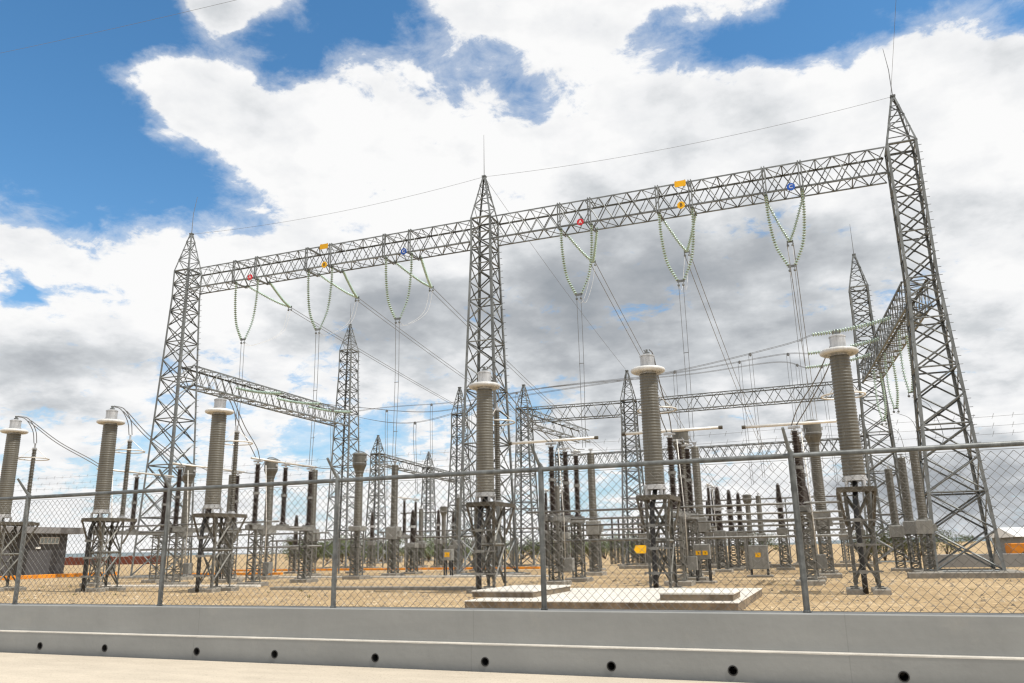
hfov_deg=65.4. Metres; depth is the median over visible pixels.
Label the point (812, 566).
circuit breaker
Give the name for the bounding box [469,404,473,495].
dropper wire
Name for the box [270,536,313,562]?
scrub tree
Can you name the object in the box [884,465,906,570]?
voltage transformer
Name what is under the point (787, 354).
dropper wire
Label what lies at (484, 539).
circuit breaker
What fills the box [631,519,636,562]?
post insulator stand
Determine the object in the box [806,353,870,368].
insulator string set
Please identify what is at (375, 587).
concrete strip
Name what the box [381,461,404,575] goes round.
voltage transformer
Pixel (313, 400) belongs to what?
dropper wire
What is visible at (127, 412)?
connecting lead
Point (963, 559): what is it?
boundary wall
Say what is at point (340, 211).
earth wire
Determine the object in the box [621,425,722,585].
disconnector
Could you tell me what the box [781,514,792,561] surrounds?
circuit breaker
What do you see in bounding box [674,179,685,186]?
warning plate
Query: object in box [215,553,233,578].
control cabinet
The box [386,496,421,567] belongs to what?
disconnector
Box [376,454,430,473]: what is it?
truss beam
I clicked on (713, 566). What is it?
concrete strip
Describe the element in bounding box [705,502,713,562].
circuit breaker
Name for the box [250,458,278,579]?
current transformer
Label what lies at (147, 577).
concrete pad
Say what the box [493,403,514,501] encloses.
surge arrester
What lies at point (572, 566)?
disconnector
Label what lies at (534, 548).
scrub tree
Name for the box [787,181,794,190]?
phase sign
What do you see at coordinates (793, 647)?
wall
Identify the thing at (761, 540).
voltage transformer
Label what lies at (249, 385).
truss beam
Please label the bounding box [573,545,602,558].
scrub tree
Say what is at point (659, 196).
truss beam
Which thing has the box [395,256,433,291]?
insulator string set
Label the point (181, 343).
lattice tower
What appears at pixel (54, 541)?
window
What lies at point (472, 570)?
voltage transformer
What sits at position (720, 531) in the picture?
circuit breaker
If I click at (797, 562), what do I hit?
disconnector
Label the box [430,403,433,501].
dropper wire
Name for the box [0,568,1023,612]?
loose stones
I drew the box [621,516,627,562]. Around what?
post insulator stand
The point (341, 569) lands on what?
orange kerb
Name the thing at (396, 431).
dropper wire
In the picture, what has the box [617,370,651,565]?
lattice tower
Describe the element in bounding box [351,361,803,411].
strung busbar
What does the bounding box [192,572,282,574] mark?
orange kerb
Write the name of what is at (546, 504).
disconnector
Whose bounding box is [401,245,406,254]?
phase sign
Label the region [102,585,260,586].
concrete strip
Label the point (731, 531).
circuit breaker
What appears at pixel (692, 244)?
insulator string set
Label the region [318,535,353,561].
scrub tree
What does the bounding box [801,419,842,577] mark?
current transformer
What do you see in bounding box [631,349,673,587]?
cable termination
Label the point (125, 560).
boundary wall
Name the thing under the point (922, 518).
voltage transformer
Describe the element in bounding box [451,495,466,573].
voltage transformer
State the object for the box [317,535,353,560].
scrub tree
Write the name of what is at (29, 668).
road
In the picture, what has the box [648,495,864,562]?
rigid busbar
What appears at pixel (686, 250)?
insulator string set
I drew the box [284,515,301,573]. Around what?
circuit breaker
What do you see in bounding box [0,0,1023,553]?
sky
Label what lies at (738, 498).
circuit breaker
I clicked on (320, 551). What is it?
scrub tree
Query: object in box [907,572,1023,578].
concrete strip
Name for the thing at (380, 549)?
scrub tree
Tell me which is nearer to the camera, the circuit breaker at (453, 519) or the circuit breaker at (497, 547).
the circuit breaker at (497, 547)
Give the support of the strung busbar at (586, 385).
attached to the insulator string set at (263, 392)
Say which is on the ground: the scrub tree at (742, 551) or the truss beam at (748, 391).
the scrub tree at (742, 551)
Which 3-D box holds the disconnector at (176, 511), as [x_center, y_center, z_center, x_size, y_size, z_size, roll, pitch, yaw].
[-15.521,9.343,40.633,1.120,5.880,5.200,-7,-16,21]
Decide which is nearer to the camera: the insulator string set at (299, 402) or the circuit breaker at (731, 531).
the circuit breaker at (731, 531)
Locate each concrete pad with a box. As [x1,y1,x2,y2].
[114,575,193,578]
[441,573,528,575]
[913,569,1023,571]
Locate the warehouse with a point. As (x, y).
(1011, 533)
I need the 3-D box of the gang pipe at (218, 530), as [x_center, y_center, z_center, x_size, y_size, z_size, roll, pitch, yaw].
[-15.672,9.704,40.935,11.850,0.084,0.084,-7,-16,21]
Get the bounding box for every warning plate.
[320,243,327,249]
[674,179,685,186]
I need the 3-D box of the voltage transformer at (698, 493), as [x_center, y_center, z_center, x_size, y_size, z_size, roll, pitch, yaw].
[9.737,8.645,41.527,1.000,6.810,1.000,-7,-16,21]
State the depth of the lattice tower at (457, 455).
71.61 m
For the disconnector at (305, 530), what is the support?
on the ground
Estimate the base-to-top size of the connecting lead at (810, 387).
2.190 m
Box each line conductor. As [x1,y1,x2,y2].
[289,308,546,452]
[357,298,585,457]
[431,288,634,475]
[592,264,725,503]
[684,254,773,469]
[787,242,823,466]
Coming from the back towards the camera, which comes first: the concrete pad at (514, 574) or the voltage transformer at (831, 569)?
the concrete pad at (514, 574)
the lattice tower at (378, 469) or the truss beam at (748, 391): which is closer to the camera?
the truss beam at (748, 391)
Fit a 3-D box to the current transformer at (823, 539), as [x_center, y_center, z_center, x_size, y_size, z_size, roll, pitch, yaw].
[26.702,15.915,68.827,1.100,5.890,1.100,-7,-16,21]
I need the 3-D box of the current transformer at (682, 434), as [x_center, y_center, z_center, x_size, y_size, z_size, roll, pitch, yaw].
[8.097,7.531,37.375,1.100,6.930,1.100,-7,-16,21]
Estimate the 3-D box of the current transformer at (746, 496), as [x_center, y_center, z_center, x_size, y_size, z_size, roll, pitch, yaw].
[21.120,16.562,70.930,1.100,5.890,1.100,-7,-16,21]
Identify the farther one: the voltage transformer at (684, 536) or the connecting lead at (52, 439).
the voltage transformer at (684, 536)
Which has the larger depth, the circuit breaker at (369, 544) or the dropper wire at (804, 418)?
the circuit breaker at (369, 544)
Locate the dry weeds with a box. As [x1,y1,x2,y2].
[25,571,975,600]
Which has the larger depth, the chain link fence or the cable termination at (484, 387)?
the cable termination at (484, 387)
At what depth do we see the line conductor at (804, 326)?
55.59 m
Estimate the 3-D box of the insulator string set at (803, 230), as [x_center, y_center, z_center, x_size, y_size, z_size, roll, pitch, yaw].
[14.957,-6.018,43.266,2.105,4.721,0.207,-7,-16,21]
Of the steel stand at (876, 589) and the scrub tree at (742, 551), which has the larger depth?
the scrub tree at (742, 551)
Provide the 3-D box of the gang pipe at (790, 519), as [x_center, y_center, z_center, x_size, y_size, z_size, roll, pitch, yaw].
[7.838,7.768,34.317,12.350,0.084,0.084,-7,-16,21]
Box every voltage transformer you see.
[221,472,236,576]
[299,468,321,575]
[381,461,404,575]
[418,507,427,566]
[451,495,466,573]
[469,508,481,571]
[481,513,483,566]
[554,483,563,570]
[586,449,606,575]
[678,493,686,563]
[691,442,714,574]
[755,493,770,563]
[809,449,837,572]
[836,493,850,562]
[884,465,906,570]
[897,455,923,571]
[909,452,942,571]
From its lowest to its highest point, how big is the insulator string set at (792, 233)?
2.380 m
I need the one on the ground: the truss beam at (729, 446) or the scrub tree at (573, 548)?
the scrub tree at (573, 548)
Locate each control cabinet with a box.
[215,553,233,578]
[443,549,453,575]
[447,545,463,570]
[693,544,717,583]
[747,545,773,576]
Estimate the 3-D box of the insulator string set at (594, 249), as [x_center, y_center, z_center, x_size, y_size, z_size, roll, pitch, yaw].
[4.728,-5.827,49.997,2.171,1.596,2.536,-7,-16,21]
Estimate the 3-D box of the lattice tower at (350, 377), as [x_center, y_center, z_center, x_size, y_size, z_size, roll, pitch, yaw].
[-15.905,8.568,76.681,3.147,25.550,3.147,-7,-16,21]
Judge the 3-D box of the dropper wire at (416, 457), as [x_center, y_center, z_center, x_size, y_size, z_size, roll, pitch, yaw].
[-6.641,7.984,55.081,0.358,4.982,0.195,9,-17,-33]
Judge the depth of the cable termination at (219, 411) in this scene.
32.50 m
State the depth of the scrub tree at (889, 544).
65.17 m
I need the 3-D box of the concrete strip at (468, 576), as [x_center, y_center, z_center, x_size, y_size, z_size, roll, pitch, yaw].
[-8.288,13.367,45.213,22.000,0.150,0.400,-7,-16,21]
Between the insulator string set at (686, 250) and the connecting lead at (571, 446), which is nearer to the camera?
the connecting lead at (571, 446)
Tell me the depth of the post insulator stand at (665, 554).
66.49 m
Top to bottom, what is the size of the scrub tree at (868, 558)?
2.675 m
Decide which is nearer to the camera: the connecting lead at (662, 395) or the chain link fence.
the chain link fence
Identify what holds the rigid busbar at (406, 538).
on the ground
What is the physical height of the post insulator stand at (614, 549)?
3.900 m
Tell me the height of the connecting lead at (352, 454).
1.261 m
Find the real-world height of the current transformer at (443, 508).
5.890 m
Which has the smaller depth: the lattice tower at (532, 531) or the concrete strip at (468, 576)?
the concrete strip at (468, 576)
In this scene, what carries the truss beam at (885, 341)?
attached to the lattice tower at (946, 329)
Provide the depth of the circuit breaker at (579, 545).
73.44 m
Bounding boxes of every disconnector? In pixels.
[79,468,173,586]
[156,462,244,584]
[237,457,317,585]
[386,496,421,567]
[508,436,597,584]
[544,489,566,568]
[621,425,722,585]
[705,483,722,564]
[741,419,836,585]
[789,482,807,563]
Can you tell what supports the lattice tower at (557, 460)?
on the ground
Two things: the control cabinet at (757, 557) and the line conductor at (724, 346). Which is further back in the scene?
the line conductor at (724, 346)
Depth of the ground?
29.66 m
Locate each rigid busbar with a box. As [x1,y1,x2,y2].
[274,535,484,573]
[378,527,538,567]
[402,507,560,566]
[567,522,861,570]
[570,528,862,570]
[637,518,867,564]
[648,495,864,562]
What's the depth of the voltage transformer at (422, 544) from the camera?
73.43 m
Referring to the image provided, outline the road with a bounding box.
[0,652,738,682]
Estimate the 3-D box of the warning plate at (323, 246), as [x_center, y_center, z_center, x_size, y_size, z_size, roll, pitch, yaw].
[-12.790,-6.418,54.300,0.640,0.550,0.057,-7,-16,21]
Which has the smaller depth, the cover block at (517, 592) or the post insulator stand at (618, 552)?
the cover block at (517, 592)
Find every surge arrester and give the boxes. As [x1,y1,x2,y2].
[18,443,49,521]
[115,435,144,517]
[225,426,252,513]
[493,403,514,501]
[637,396,676,494]
[820,388,865,486]
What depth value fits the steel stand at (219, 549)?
32.05 m
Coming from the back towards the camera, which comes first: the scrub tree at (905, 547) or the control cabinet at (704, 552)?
the scrub tree at (905, 547)
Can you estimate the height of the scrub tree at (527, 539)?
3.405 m
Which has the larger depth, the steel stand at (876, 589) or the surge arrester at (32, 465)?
the surge arrester at (32, 465)
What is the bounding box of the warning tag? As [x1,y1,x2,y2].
[634,545,645,552]
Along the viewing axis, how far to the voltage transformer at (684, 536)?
53.76 m
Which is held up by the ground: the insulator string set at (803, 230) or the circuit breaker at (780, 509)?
the circuit breaker at (780, 509)
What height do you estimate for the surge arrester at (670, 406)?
3.720 m
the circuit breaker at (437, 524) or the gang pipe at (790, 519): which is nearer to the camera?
the gang pipe at (790, 519)
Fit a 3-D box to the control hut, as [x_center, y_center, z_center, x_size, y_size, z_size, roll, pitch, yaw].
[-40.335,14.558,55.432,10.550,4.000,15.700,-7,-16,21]
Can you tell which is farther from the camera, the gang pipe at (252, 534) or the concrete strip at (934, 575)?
the gang pipe at (252, 534)
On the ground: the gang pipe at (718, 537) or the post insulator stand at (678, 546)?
the post insulator stand at (678, 546)
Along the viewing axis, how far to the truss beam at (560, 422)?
76.76 m
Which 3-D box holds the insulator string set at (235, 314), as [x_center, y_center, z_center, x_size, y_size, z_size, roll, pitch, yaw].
[-18.720,-2.114,55.955,2.105,4.721,0.207,-7,-16,21]
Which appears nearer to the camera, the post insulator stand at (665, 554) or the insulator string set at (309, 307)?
the insulator string set at (309, 307)
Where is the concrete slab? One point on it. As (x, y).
(648, 601)
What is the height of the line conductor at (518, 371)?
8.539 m
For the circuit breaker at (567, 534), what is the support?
on the ground
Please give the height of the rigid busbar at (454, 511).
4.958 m
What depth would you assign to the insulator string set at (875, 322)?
46.35 m
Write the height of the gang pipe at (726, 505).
0.084 m
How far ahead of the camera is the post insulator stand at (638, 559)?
67.28 m
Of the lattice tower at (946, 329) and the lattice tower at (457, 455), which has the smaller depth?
the lattice tower at (946, 329)
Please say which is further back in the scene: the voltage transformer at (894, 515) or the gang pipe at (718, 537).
the voltage transformer at (894, 515)
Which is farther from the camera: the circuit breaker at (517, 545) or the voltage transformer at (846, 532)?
the circuit breaker at (517, 545)
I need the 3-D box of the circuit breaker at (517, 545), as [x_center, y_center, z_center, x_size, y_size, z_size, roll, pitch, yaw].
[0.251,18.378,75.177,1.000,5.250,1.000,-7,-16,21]
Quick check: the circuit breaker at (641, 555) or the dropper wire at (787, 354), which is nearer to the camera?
the dropper wire at (787, 354)
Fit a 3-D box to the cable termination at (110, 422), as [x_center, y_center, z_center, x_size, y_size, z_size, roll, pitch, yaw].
[-17.708,6.679,34.535,1.160,7.880,1.160,-7,-16,21]
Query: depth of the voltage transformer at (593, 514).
43.13 m
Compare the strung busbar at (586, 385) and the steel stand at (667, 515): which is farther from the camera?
the strung busbar at (586, 385)
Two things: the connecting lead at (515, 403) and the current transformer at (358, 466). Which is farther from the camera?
the current transformer at (358, 466)
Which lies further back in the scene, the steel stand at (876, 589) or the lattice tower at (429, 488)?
the lattice tower at (429, 488)
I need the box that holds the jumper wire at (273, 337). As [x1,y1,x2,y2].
[242,311,290,345]
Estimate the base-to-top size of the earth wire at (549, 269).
8.716 m
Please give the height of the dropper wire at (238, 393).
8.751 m
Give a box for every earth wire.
[2,0,234,52]
[197,177,481,233]
[486,97,889,176]
[487,181,622,365]
[891,6,895,83]
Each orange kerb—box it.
[0,572,116,579]
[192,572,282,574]
[234,567,540,570]
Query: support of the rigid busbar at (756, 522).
on the ground
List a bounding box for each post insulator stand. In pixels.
[610,519,616,563]
[616,519,621,562]
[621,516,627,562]
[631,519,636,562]
[636,518,642,562]
[657,519,662,562]
[663,520,670,557]
[676,521,680,562]
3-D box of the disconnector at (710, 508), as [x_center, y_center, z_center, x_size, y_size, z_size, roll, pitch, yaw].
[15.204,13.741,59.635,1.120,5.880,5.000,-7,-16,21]
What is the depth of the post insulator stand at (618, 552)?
70.69 m
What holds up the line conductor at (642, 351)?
attached to the insulator string set at (594, 249)
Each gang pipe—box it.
[93,520,279,528]
[139,527,303,533]
[140,545,321,550]
[150,532,328,537]
[526,500,843,513]
[554,534,847,541]
[559,517,842,526]
[571,510,844,519]
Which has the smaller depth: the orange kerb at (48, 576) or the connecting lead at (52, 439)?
the connecting lead at (52, 439)
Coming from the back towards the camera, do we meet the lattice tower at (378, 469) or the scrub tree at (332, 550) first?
the scrub tree at (332, 550)
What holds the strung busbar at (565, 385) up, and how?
attached to the insulator string set at (299, 402)
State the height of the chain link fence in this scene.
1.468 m
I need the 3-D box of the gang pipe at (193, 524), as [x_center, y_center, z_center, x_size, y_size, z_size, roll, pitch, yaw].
[-16.372,9.018,39.287,11.850,0.084,0.084,-7,-16,21]
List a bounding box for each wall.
[0,603,1023,682]
[64,555,166,564]
[925,553,1023,567]
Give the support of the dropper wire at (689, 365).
hanging from the insulator string set at (692, 244)
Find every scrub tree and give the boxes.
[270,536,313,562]
[284,536,319,561]
[307,541,328,561]
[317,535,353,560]
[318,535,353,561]
[319,538,361,559]
[361,539,404,561]
[361,543,387,561]
[418,533,438,560]
[507,542,539,558]
[518,535,539,558]
[527,542,553,556]
[550,534,590,555]
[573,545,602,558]
[594,537,625,557]
[601,536,613,558]
[614,530,637,553]
[726,528,754,555]
[749,532,785,553]
[845,531,889,560]
[856,519,906,560]
[877,534,925,559]
[900,527,944,556]
[925,530,975,553]
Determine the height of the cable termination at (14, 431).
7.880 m
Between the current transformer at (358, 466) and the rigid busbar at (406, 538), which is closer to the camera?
the current transformer at (358, 466)
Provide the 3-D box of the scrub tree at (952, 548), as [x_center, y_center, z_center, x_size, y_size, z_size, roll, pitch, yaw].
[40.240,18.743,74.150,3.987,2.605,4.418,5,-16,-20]
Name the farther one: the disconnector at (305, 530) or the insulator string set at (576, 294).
the insulator string set at (576, 294)
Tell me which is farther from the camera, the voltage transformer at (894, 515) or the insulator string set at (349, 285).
the insulator string set at (349, 285)
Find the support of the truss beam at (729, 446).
attached to the lattice tower at (557, 460)
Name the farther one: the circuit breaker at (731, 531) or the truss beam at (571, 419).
the truss beam at (571, 419)
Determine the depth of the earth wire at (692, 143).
46.88 m
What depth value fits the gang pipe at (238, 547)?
41.74 m
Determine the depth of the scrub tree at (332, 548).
115.76 m
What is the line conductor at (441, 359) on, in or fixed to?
attached to the insulator string set at (349, 285)
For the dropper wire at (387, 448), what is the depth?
61.70 m
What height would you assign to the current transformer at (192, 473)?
6.930 m
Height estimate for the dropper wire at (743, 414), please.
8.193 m
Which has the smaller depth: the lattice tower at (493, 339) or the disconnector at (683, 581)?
the disconnector at (683, 581)
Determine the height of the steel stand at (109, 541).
3.080 m
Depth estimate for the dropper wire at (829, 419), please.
54.72 m
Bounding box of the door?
[12,547,27,575]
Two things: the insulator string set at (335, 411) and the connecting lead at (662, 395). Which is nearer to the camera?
the connecting lead at (662, 395)
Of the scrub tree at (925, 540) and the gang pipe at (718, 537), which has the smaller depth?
the gang pipe at (718, 537)
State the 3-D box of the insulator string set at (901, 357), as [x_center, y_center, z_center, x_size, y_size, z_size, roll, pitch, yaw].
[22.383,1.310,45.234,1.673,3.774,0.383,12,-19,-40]
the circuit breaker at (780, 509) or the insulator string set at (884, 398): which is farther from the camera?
the insulator string set at (884, 398)
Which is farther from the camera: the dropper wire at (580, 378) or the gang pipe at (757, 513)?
the dropper wire at (580, 378)
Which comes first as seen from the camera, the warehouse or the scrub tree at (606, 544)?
the warehouse
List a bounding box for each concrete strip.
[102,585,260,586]
[208,575,550,578]
[270,586,475,589]
[619,563,873,568]
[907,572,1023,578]
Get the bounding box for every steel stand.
[0,521,39,591]
[75,517,136,591]
[188,513,246,592]
[466,501,515,593]
[636,494,686,587]
[836,486,891,594]
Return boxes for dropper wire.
[231,352,243,468]
[309,338,318,464]
[385,410,387,499]
[392,323,399,459]
[413,422,417,493]
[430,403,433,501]
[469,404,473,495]
[515,392,521,498]
[577,303,585,447]
[673,370,680,427]
[679,286,693,440]
[738,360,753,484]
[748,353,764,475]
[786,353,797,425]
[790,272,810,416]
[796,364,812,482]
[820,366,837,485]
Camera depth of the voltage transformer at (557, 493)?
54.03 m
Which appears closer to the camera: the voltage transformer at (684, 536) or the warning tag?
the warning tag
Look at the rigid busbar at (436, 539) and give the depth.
69.33 m
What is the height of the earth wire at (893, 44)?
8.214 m
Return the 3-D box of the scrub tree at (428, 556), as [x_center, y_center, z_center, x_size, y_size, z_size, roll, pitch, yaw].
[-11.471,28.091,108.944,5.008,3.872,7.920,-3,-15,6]
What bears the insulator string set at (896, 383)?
hanging from the truss beam at (885, 341)
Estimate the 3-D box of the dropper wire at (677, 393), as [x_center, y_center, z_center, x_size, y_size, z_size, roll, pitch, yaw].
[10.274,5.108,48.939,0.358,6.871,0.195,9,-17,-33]
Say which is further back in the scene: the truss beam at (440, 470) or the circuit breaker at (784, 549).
the truss beam at (440, 470)
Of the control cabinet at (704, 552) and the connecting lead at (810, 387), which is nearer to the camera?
the connecting lead at (810, 387)
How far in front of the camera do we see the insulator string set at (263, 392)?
60.95 m
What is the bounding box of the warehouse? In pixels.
[990,527,1023,553]
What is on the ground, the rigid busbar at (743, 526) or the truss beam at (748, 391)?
the rigid busbar at (743, 526)
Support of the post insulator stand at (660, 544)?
on the ground
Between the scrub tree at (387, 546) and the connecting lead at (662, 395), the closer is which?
the connecting lead at (662, 395)
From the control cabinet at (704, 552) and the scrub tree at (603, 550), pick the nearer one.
the control cabinet at (704, 552)
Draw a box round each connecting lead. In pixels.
[18,416,98,466]
[114,406,181,464]
[222,394,259,459]
[314,451,393,468]
[482,366,552,441]
[562,437,584,453]
[644,349,671,431]
[791,329,839,425]
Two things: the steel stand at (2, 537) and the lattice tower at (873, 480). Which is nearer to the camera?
the steel stand at (2, 537)
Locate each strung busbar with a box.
[282,334,812,422]
[320,353,797,411]
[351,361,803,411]
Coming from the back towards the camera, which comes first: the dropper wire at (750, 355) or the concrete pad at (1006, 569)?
the dropper wire at (750, 355)
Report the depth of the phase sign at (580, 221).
47.47 m
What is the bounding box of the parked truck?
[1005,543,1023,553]
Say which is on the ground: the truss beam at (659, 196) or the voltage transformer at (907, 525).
the voltage transformer at (907, 525)
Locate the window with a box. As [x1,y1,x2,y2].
[39,537,59,543]
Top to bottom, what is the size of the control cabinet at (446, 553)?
1.550 m
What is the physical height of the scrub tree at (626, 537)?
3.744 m
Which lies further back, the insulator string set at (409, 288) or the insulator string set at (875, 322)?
the insulator string set at (409, 288)
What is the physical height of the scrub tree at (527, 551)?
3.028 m
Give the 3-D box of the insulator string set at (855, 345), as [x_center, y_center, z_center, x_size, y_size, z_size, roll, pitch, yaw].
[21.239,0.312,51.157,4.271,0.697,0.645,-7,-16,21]
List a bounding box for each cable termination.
[0,416,28,543]
[81,406,124,591]
[194,394,233,591]
[469,366,499,589]
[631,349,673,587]
[819,329,883,593]
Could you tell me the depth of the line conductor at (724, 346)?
60.71 m
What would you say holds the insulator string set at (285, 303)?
attached to the truss beam at (409, 247)
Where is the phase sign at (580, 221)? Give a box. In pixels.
[577,215,583,225]
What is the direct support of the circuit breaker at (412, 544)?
on the ground
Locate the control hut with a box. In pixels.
[0,525,85,575]
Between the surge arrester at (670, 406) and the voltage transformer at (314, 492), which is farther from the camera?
the voltage transformer at (314, 492)
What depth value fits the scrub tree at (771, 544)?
109.30 m
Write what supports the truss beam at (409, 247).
attached to the lattice tower at (181, 343)
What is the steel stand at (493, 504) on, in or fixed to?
on the ground
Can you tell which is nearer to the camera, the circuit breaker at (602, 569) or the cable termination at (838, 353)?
the cable termination at (838, 353)
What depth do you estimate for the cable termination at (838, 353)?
24.07 m
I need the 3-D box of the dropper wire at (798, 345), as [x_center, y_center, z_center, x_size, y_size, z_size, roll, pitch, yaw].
[15.059,0.422,41.549,0.284,8.751,0.210,-7,-16,21]
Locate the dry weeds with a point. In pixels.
(310, 595)
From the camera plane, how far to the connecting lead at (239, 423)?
34.79 m
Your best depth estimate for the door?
56.63 m
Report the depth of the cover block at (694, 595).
18.42 m
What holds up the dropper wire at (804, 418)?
hanging from the strung busbar at (600, 382)
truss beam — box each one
[180,365,347,426]
[187,220,477,293]
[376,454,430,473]
[433,468,459,482]
[491,146,888,245]
[522,410,589,442]
[529,400,622,422]
[567,438,838,464]
[634,379,859,415]
[860,279,932,382]
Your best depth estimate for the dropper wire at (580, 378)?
45.63 m
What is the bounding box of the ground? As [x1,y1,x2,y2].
[0,541,1023,612]
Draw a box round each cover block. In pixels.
[471,585,570,597]
[659,589,740,600]
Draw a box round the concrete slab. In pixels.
[464,588,761,609]
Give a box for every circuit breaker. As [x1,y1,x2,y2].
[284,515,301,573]
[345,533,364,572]
[363,511,378,567]
[402,510,422,573]
[430,509,442,567]
[447,512,454,564]
[483,498,495,571]
[495,514,506,566]
[508,510,519,564]
[555,490,571,572]
[576,524,586,563]
[587,513,605,570]
[638,502,651,564]
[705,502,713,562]
[713,487,733,571]
[725,490,744,570]
[734,493,747,567]
[774,483,794,569]
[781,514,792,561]
[806,488,817,567]
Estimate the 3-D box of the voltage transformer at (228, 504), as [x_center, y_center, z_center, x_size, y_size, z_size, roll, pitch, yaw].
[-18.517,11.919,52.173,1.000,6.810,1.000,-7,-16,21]
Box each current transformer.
[167,464,195,579]
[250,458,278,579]
[342,452,369,579]
[438,506,448,564]
[671,431,703,578]
[742,494,754,544]
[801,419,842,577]
[813,492,829,560]
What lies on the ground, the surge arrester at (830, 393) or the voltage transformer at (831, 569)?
the voltage transformer at (831, 569)
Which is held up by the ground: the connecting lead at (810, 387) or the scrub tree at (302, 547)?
the scrub tree at (302, 547)
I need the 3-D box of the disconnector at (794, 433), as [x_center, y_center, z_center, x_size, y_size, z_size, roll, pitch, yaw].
[11.414,6.331,30.985,3.930,5.920,4.652,-7,-16,21]
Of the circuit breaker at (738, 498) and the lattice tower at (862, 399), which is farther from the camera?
the lattice tower at (862, 399)
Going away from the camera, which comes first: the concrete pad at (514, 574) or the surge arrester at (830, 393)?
the surge arrester at (830, 393)
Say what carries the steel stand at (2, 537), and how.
on the ground
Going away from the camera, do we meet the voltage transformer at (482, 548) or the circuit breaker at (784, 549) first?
the circuit breaker at (784, 549)
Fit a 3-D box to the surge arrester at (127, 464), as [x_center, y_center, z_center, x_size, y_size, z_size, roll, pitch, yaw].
[-17.303,6.051,35.804,1.380,3.720,1.380,-7,-16,21]
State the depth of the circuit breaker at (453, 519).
76.87 m
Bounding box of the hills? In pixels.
[65,537,991,557]
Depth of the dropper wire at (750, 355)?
47.49 m
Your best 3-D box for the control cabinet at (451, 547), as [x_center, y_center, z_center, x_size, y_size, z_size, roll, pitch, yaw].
[-4.019,15.351,56.503,1.100,1.850,0.800,-7,-16,21]
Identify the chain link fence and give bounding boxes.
[0,414,1023,613]
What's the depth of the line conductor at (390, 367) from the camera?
72.93 m
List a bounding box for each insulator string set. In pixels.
[234,278,258,343]
[236,387,283,394]
[246,281,291,310]
[276,397,322,404]
[307,265,333,333]
[309,406,352,412]
[317,269,359,301]
[384,252,412,323]
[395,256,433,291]
[559,223,592,299]
[566,227,598,265]
[658,206,694,285]
[662,211,696,256]
[764,188,805,271]
[767,200,801,246]
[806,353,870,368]
[808,337,878,354]
[812,316,890,335]
[872,370,886,424]
[883,353,899,412]
[897,330,912,396]
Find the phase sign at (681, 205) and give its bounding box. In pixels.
[677,198,684,208]
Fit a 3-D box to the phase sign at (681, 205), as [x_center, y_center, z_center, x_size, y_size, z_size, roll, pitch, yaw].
[9.628,-7.886,45.468,0.425,0.719,0.136,-7,-16,21]
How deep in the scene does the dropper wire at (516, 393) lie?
62.60 m
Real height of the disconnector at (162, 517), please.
5.880 m
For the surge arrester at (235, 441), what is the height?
3.720 m
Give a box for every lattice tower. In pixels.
[123,197,202,576]
[317,310,365,568]
[361,435,386,563]
[420,451,438,560]
[442,387,473,567]
[449,167,525,574]
[507,384,539,566]
[555,435,570,532]
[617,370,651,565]
[848,228,918,563]
[858,414,891,554]
[883,50,1016,571]
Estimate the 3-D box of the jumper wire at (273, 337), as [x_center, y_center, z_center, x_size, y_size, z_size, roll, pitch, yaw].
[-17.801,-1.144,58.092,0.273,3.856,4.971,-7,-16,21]
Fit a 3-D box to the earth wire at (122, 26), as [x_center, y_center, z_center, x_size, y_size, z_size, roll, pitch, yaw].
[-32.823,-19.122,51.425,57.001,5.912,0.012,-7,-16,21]

